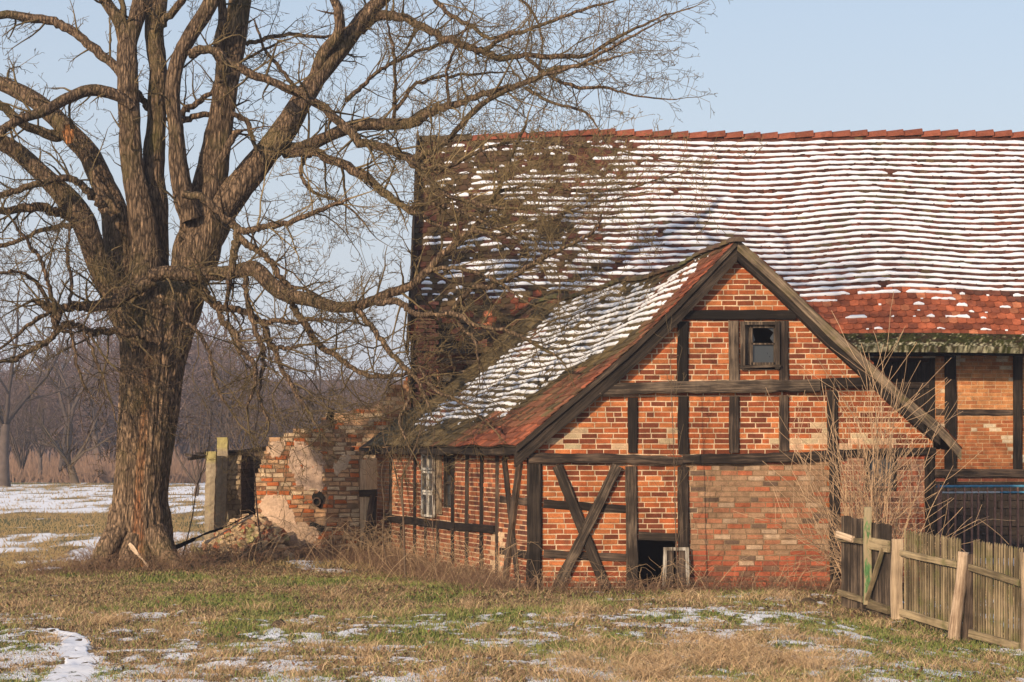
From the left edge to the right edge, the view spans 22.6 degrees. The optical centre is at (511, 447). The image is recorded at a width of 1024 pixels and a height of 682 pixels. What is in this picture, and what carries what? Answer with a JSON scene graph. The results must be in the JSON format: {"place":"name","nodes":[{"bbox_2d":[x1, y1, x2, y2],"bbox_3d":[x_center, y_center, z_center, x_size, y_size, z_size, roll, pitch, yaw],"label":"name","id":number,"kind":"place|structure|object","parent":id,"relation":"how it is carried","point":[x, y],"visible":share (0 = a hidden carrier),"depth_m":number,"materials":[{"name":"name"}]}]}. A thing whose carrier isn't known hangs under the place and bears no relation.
{"place":"outdoors","nodes":[
{"label":"outdoors","id":0,"kind":"place"},
{"bbox_2d":[38,628,93,681],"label":"snow patch","id":1,"kind":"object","parent":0,"point":[69,641],"depth_m":28.54,"materials":[{"name":"white snow"}]},
{"bbox_2d":[0,482,373,569],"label":"field grass","id":2,"kind":"structure","parent":0,"point":[9,564],"depth_m":70.22,"materials":[{"name":"beige plant"}]},
{"bbox_2d":[9,379,402,459],"bbox_3d":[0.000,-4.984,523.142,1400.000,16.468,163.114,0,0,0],"label":"hill","id":3,"kind":"structure","parent":0,"point":[281,388],"depth_m":466.94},
{"bbox_2d":[0,461,1023,681],"bbox_3d":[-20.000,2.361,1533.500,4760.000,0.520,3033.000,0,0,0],"label":"ground","id":4,"kind":"structure","parent":0,"point":[82,669],"depth_m":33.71,"materials":[{"name":"brown plant"}]},
{"bbox_2d":[0,362,59,473],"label":"bare tree","id":5,"kind":"object","parent":4,"relation":"on","point":[20,460],"visible":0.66,"depth_m":168.22,"materials":[{"name":"brown plant"}]},
{"bbox_2d":[10,383,75,480],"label":"bare tree","id":6,"kind":"object","parent":4,"relation":"on","point":[38,450],"visible":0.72,"depth_m":167.87,"materials":[{"name":"brown plant"}]},
{"bbox_2d":[0,244,114,486],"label":"bare tree","id":7,"kind":"object","parent":4,"relation":"on","point":[6,419],"visible":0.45,"depth_m":149.82,"materials":[{"name":"brown plant"}]},
{"bbox_2d":[1,284,118,477],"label":"bare tree","id":8,"kind":"object","parent":4,"relation":"on","point":[71,408],"visible":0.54,"depth_m":172.16,"materials":[{"name":"brown plant"}]},
{"bbox_2d":[10,398,116,483],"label":"bare tree","id":9,"kind":"object","parent":4,"relation":"on","point":[74,479],"visible":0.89,"depth_m":162.89,"materials":[{"name":"brown plant"}]},
{"bbox_2d":[50,340,119,463],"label":"bare tree","id":10,"kind":"object","parent":4,"relation":"on","point":[96,450],"visible":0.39,"depth_m":204.84,"materials":[{"name":"brown plant"}]},
{"bbox_2d":[9,447,216,482],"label":"reeds","id":11,"kind":"object","parent":4,"relation":"on","point":[86,471],"visible":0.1,"depth_m":173.21,"materials":[{"name":"beige plant"}]},
{"bbox_2d":[128,543,149,567],"bbox_3d":[-6.536,1.892,44.849,0.622,0.089,0.044,46,0,29],"label":"bare stick","id":12,"kind":"object","parent":4,"relation":"on","point":[133,548],"visible":1,"depth_m":44.89,"materials":[{"name":"beige wood"}]},
{"bbox_2d":[0,304,404,463],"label":"wood","id":13,"kind":"object","parent":4,"relation":"on","point":[109,431],"visible":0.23,"depth_m":239.47,"materials":[{"name":"brown plant"}]},
{"bbox_2d":[174,373,244,495],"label":"bare tree","id":14,"kind":"object","parent":4,"relation":"on","point":[198,450],"visible":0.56,"depth_m":120.02,"materials":[{"name":"brown plant"}]},
{"bbox_2d":[204,451,216,539],"bbox_3d":[-6.004,1.188,51.004,0.231,2.224,0.248,0,0,0],"label":"concrete post","id":15,"kind":"object","parent":4,"relation":"on","point":[210,495],"visible":0.73,"depth_m":50.90,"materials":[{"name":"grey concrete"}]},
{"bbox_2d":[182,376,243,554],"bbox_3d":[-5.461,0.333,47.031,1.344,3.305,0.598,0,0,37],"label":"sapling","id":16,"kind":"object","parent":4,"relation":"on","point":[200,468],"visible":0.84,"depth_m":47.19,"materials":[{"name":"brown plant"}]},
{"bbox_2d":[215,437,228,528],"bbox_3d":[-5.828,1.047,51.405,0.261,2.505,0.244,0,0,0],"label":"concrete post","id":17,"kind":"object","parent":4,"relation":"on","point":[221,476],"visible":0.71,"depth_m":51.29,"materials":[{"name":"grey concrete"}]},
{"bbox_2d":[185,446,266,523],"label":"outbuilding remains","id":18,"kind":"object","parent":4,"relation":"on","point":[243,496],"visible":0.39,"depth_m":51.74,"materials":[{"name":"wood"}]},
{"bbox_2d":[187,364,295,449],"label":"bare tree","id":19,"kind":"object","parent":4,"relation":"on","point":[234,438],"visible":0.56,"depth_m":104.79,"materials":[{"name":"brown plant"}]},
{"bbox_2d":[181,304,307,436],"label":"bare tree","id":20,"kind":"object","parent":4,"relation":"on","point":[222,407],"visible":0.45,"depth_m":159.85,"materials":[{"name":"brown plant"}]},
{"bbox_2d":[185,526,303,561],"bbox_3d":[-5.100,1.905,49.800,3.600,0.804,3.000,0,0,0],"label":"rubble heap","id":21,"kind":"object","parent":4,"relation":"on","point":[271,551],"visible":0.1,"depth_m":49.16,"materials":[{"name":"stone"}]},
{"bbox_2d":[253,515,264,523],"bbox_3d":[-4.888,1.435,49.668,0.263,0.139,0.081,28,-31,15],"label":"fallen brick","id":22,"kind":"object","parent":21,"relation":"on","point":[255,520],"visible":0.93,"depth_m":49.65,"materials":[{"name":"beige brick"}]},
{"bbox_2d":[263,521,271,527],"bbox_3d":[-4.765,1.514,49.602,0.142,0.086,0.244,12,-40,-32],"label":"fallen brick","id":23,"kind":"object","parent":21,"relation":"on","point":[268,522],"visible":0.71,"depth_m":49.53,"materials":[{"name":"beige brick"}]},
{"bbox_2d":[268,535,276,540],"bbox_3d":[-4.641,1.727,49.306,0.139,0.081,0.263,15,0,-34],"label":"fallen brick","id":24,"kind":"object","parent":21,"relation":"on","point":[272,536],"visible":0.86,"depth_m":49.21,"materials":[{"name":"brown brick"}]},
{"bbox_2d":[271,539,283,545],"bbox_3d":[-4.519,1.839,49.353,0.263,0.081,0.139,4,-47,-51],"label":"fallen brick","id":25,"kind":"object","parent":21,"relation":"on","point":[279,541],"visible":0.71,"depth_m":49.31,"materials":[{"name":"brown brick"}]},
{"bbox_2d":[274,544,287,550],"bbox_3d":[-4.443,1.933,49.221,0.263,0.081,0.139,-9,-41,32],"label":"fallen brick","id":26,"kind":"object","parent":21,"relation":"on","point":[284,545],"visible":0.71,"depth_m":49.17,"materials":[{"name":"brown brick"}]},
{"bbox_2d":[278,528,286,536],"bbox_3d":[-4.489,1.676,49.655,0.244,0.135,0.072,-34,-42,0],"label":"fallen brick","id":27,"kind":"object","parent":21,"relation":"on","point":[283,531],"visible":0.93,"depth_m":49.63,"materials":[{"name":"brown brick"}]},
{"bbox_2d":[283,550,295,559],"bbox_3d":[-4.265,2.066,49.033,0.263,0.139,0.081,25,-31,28],"label":"fallen brick","id":28,"kind":"object","parent":21,"relation":"on","point":[290,555],"visible":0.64,"depth_m":48.99,"materials":[{"name":"brown brick"}]},
{"bbox_2d":[286,541,298,548],"bbox_3d":[-4.312,1.909,50.124,0.263,0.139,0.081,14,-48,-37],"label":"fallen brick","id":29,"kind":"object","parent":21,"relation":"on","point":[291,542],"visible":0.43,"depth_m":50.10,"materials":[{"name":"brown brick"}]},
{"bbox_2d":[229,345,272,551],"bbox_3d":[-4.925,0.018,48.434,0.947,3.992,0.592,0,0,-28],"label":"sapling","id":30,"kind":"object","parent":4,"relation":"on","point":[255,493],"visible":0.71,"depth_m":48.49,"materials":[{"name":"brown plant"}]},
{"bbox_2d":[271,619,287,627],"bbox_3d":[-2.852,2.179,31.616,0.271,0.133,0.285,0,0,0],"label":"molehill","id":31,"kind":"object","parent":4,"relation":"on","point":[277,622],"visible":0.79,"depth_m":31.54,"materials":[{"name":"soil"}]},
{"bbox_2d":[231,369,346,441],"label":"bare tree","id":32,"kind":"object","parent":4,"relation":"on","point":[290,413],"visible":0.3,"depth_m":117.44,"materials":[{"name":"brown plant"}]},
{"bbox_2d":[232,315,382,427],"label":"bare tree","id":33,"kind":"object","parent":4,"relation":"on","point":[315,382],"visible":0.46,"depth_m":149.66,"materials":[{"name":"brown plant"}]},
{"bbox_2d":[254,409,364,560],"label":"ruined wall","id":34,"kind":"structure","parent":4,"relation":"on","point":[334,492],"depth_m":50.60,"materials":[{"name":"brick"}]},
{"bbox_2d":[307,362,400,427],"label":"bare tree","id":35,"kind":"object","parent":4,"relation":"on","point":[354,384],"visible":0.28,"depth_m":124.47,"materials":[{"name":"brown plant"}]},
{"bbox_2d":[321,378,412,489],"bbox_3d":[-2.661,0.351,53.166,2.595,4.003,0.371,0,0,0],"label":"wall fragment","id":36,"kind":"object","parent":4,"relation":"on","point":[360,440],"depth_m":52.99,"materials":[{"name":"brick"}]},
{"bbox_2d":[361,494,375,551],"bbox_3d":[-2.836,1.579,50.145,0.122,1.347,0.034,9,-12,0],"label":"leaning plank","id":37,"kind":"object","parent":4,"relation":"on","point":[370,507],"visible":0.64,"depth_m":50.18,"materials":[{"name":"brown wood"}]},
{"bbox_2d":[340,364,400,410],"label":"bare tree","id":38,"kind":"object","parent":4,"relation":"on","point":[376,388],"visible":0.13,"depth_m":169.81,"materials":[{"name":"brown plant"}]},
{"bbox_2d":[369,497,376,551],"bbox_3d":[-2.733,1.600,50.170,0.112,1.285,0.033,3,-11,0],"label":"leaning plank","id":39,"kind":"object","parent":4,"relation":"on","point":[373,518],"visible":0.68,"depth_m":50.18,"materials":[{"name":"wood"}]},
{"bbox_2d":[360,405,400,565],"bbox_3d":[-2.312,0.666,44.957,0.782,2.835,0.659,0,0,0],"label":"sapling","id":40,"kind":"object","parent":4,"relation":"on","point":[382,487],"visible":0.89,"depth_m":44.99,"materials":[{"name":"brown plant"}]},
{"bbox_2d":[0,0,766,571],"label":"old bare tree","id":41,"kind":"object","parent":4,"relation":"on","point":[150,302],"visible":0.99,"depth_m":44.97,"materials":[{"name":"brown plant"}]},
{"bbox_2d":[370,371,411,506],"bbox_3d":[-2.064,-0.175,43.501,0.646,2.530,0.753,0,0,-21],"label":"sapling","id":42,"kind":"object","parent":4,"relation":"on","point":[392,445],"visible":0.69,"depth_m":43.50,"materials":[{"name":"brown plant"}]},
{"bbox_2d":[377,377,455,579],"bbox_3d":[-1.624,0.592,43.462,1.362,3.559,0.895,0,0,0],"label":"sapling","id":43,"kind":"object","parent":4,"relation":"on","point":[403,517],"visible":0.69,"depth_m":43.49,"materials":[{"name":"brown plant"}]},
{"bbox_2d":[415,373,458,577],"bbox_3d":[-1.234,0.512,43.058,0.593,3.599,0.780,0,0,-21],"label":"sapling","id":44,"kind":"object","parent":4,"relation":"on","point":[433,487],"visible":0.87,"depth_m":43.00,"materials":[{"name":"brown plant"}]},
{"bbox_2d":[0,540,985,596],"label":"dead brambles","id":45,"kind":"object","parent":4,"relation":"on","point":[423,570],"visible":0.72,"depth_m":44.61,"materials":[{"name":"plant"}]},
{"bbox_2d":[0,510,1023,681],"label":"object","id":46,"kind":"object","parent":4,"relation":"on","point":[452,593],"depth_m":39.82,"materials":[{"name":"brown plant"}]},
{"bbox_2d":[204,515,252,543],"bbox_3d":[-5.326,1.529,48.250,0.054,0.076,1.730,-34,0,30],"label":"dead branch","id":47,"kind":"object","parent":46,"relation":"on","point":[211,539],"visible":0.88,"depth_m":48.04,"materials":[{"name":"brown wood"}]},
{"bbox_2d":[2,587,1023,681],"bbox_3d":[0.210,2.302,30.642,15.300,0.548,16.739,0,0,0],"label":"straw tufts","id":48,"kind":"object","parent":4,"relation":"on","point":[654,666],"visible":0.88,"depth_m":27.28,"materials":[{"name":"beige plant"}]},
{"bbox_2d":[359,236,961,590],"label":"half timbered shed","id":49,"kind":"structure","parent":4,"relation":"on","point":[572,478],"depth_m":39.99,"materials":[{"name":"brick"}]},
{"bbox_2d":[359,457,377,550],"bbox_3d":[-2.826,1.221,50.352,0.373,2.069,0.077,0,0,0],"label":"board door","id":50,"kind":"structure","parent":49,"relation":"in","point":[364,494],"depth_m":50.35,"materials":[{"name":"brown wood"}]},
{"bbox_2d":[436,455,450,513],"bbox_3d":[-1.131,0.660,45.833,0.276,1.080,1.124,0,0,-12],"label":"shutter","id":51,"kind":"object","parent":49,"relation":"in","point":[446,491],"depth_m":45.93,"materials":[{"name":"wood"}]},
{"bbox_2d":[740,321,780,368],"bbox_3d":[3.875,-1.599,39.977,0.631,0.742,0.146,0,0,0],"label":"window","id":52,"kind":"structure","parent":49,"relation":"in","point":[759,355],"depth_m":39.98,"materials":[{"name":"brown glass"}]},
{"bbox_2d":[864,456,896,490],"bbox_3d":[5.760,0.358,40.020,0.490,0.635,0.080,0,0,0],"label":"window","id":53,"kind":"structure","parent":49,"relation":"in","point":[870,466],"depth_m":40.05,"materials":[{"name":"grey glass"}]},
{"bbox_2d":[662,547,689,586],"bbox_3d":[2.555,1.869,39.908,0.425,0.628,0.096,0,0,0],"label":"old window frame","id":54,"kind":"object","parent":4,"relation":"on","point":[668,554],"visible":0.91,"depth_m":39.90,"materials":[{"name":"white paint"}]},
{"bbox_2d":[406,128,1023,557],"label":"brick barn","id":55,"kind":"structure","parent":4,"relation":"on","point":[856,232],"depth_m":53.78,"materials":[{"name":"ceramic"}]},
{"bbox_2d":[873,362,929,413],"bbox_3d":[7.831,0.250,52.347,1.541,4.000,0.077,0,0,0],"label":"barn door","id":56,"kind":"structure","parent":55,"relation":"in","point":[921,374],"depth_m":52.35,"materials":[{"name":"brown wood"}]},
{"bbox_2d":[797,597,817,604],"bbox_3d":[4.293,2.235,37.193,0.340,0.120,0.325,0,0,-42],"label":"molehill","id":57,"kind":"object","parent":4,"relation":"on","point":[809,599],"visible":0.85,"depth_m":37.12,"materials":[{"name":"soil"}]},
{"bbox_2d":[837,515,866,611],"bbox_3d":[4.839,1.648,36.445,0.078,1.346,0.872,0,0,-16],"label":"board fence","id":58,"kind":"object","parent":4,"relation":"on","point":[850,592],"visible":1,"depth_m":36.48,"materials":[{"name":"brown wood"}]},
{"bbox_2d":[835,531,854,541],"bbox_3d":[4.752,1.273,36.524,0.052,0.105,0.487,0,7,-20],"label":"loose plank","id":59,"kind":"object","parent":58,"relation":"attached to","point":[844,536],"visible":1,"depth_m":36.49,"materials":[{"name":"beige wood"}]},
{"bbox_2d":[863,507,871,604],"bbox_3d":[4.977,1.515,35.841,0.130,1.366,0.107,1,3,0],"label":"green post","id":60,"kind":"object","parent":4,"relation":"on","point":[867,518],"visible":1,"depth_m":35.79,"materials":[{"name":"paint"}]},
{"bbox_2d":[865,522,891,617],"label":"garden gate","id":61,"kind":"structure","parent":60,"relation":"attached to","point":[880,542],"depth_m":35.47,"materials":[{"name":"brown wood"}]},
{"bbox_2d":[735,292,1015,580],"bbox_3d":[5.330,-0.049,38.230,3.390,4.610,2.944,0,0,-40],"label":"cane shrub","id":62,"kind":"object","parent":4,"relation":"on","point":[874,504],"visible":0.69,"depth_m":38.18,"materials":[{"name":"brown plant"}]},
{"bbox_2d":[890,539,903,618],"bbox_3d":[5.250,1.794,34.927,0.178,1.091,0.162,0,-1,0],"label":"fence post","id":63,"kind":"object","parent":4,"relation":"on","point":[896,600],"visible":0.99,"depth_m":34.85,"materials":[{"name":"brown wood"}]},
{"bbox_2d":[899,528,960,631],"bbox_3d":[5.574,1.783,34.159,0.083,1.372,1.471,0,0,-22],"label":"picket fence","id":64,"kind":"object","parent":4,"relation":"on","point":[914,554],"visible":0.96,"depth_m":34.19,"materials":[{"name":"brown wood"}]},
{"bbox_2d":[947,551,968,640],"bbox_3d":[5.807,1.946,33.328,0.282,1.192,0.177,0,0,24],"label":"fence post","id":65,"kind":"object","parent":4,"relation":"on","point":[956,616],"visible":0.98,"depth_m":33.26,"materials":[{"name":"beige wood"}]},
{"bbox_2d":[962,554,972,641],"bbox_3d":[5.944,1.957,33.308,0.147,1.150,0.125,2,0,0],"label":"fence post","id":66,"kind":"object","parent":4,"relation":"on","point":[968,618],"visible":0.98,"depth_m":33.25,"materials":[{"name":"brown wood"}]},
{"bbox_2d":[936,484,1023,571],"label":"metal railing","id":67,"kind":"object","parent":4,"relation":"on","point":[939,506],"visible":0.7,"depth_m":45.48,"materials":[{"name":"grey metal"}]},
{"bbox_2d":[968,539,1022,648],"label":"picket fence","id":68,"kind":"object","parent":4,"relation":"on","point":[984,623],"visible":0.99,"depth_m":32.71,"materials":[{"name":"brown wood"}]},
{"bbox_2d":[1020,552,1023,651],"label":"fence post","id":69,"kind":"object","parent":4,"relation":"on","point":[1022,590],"visible":0.92,"depth_m":32.02,"materials":[{"name":"brown wood"}]},
{"bbox_2d":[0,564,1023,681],"bbox_3d":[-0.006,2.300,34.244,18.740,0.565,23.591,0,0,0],"label":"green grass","id":70,"kind":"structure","parent":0,"point":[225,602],"depth_m":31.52,"materials":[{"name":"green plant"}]},
{"bbox_2d":[0,0,1023,379],"label":"sky","id":71,"kind":"structure","parent":0,"point":[780,66],"materials":[{"name":"blue"}]}
]}

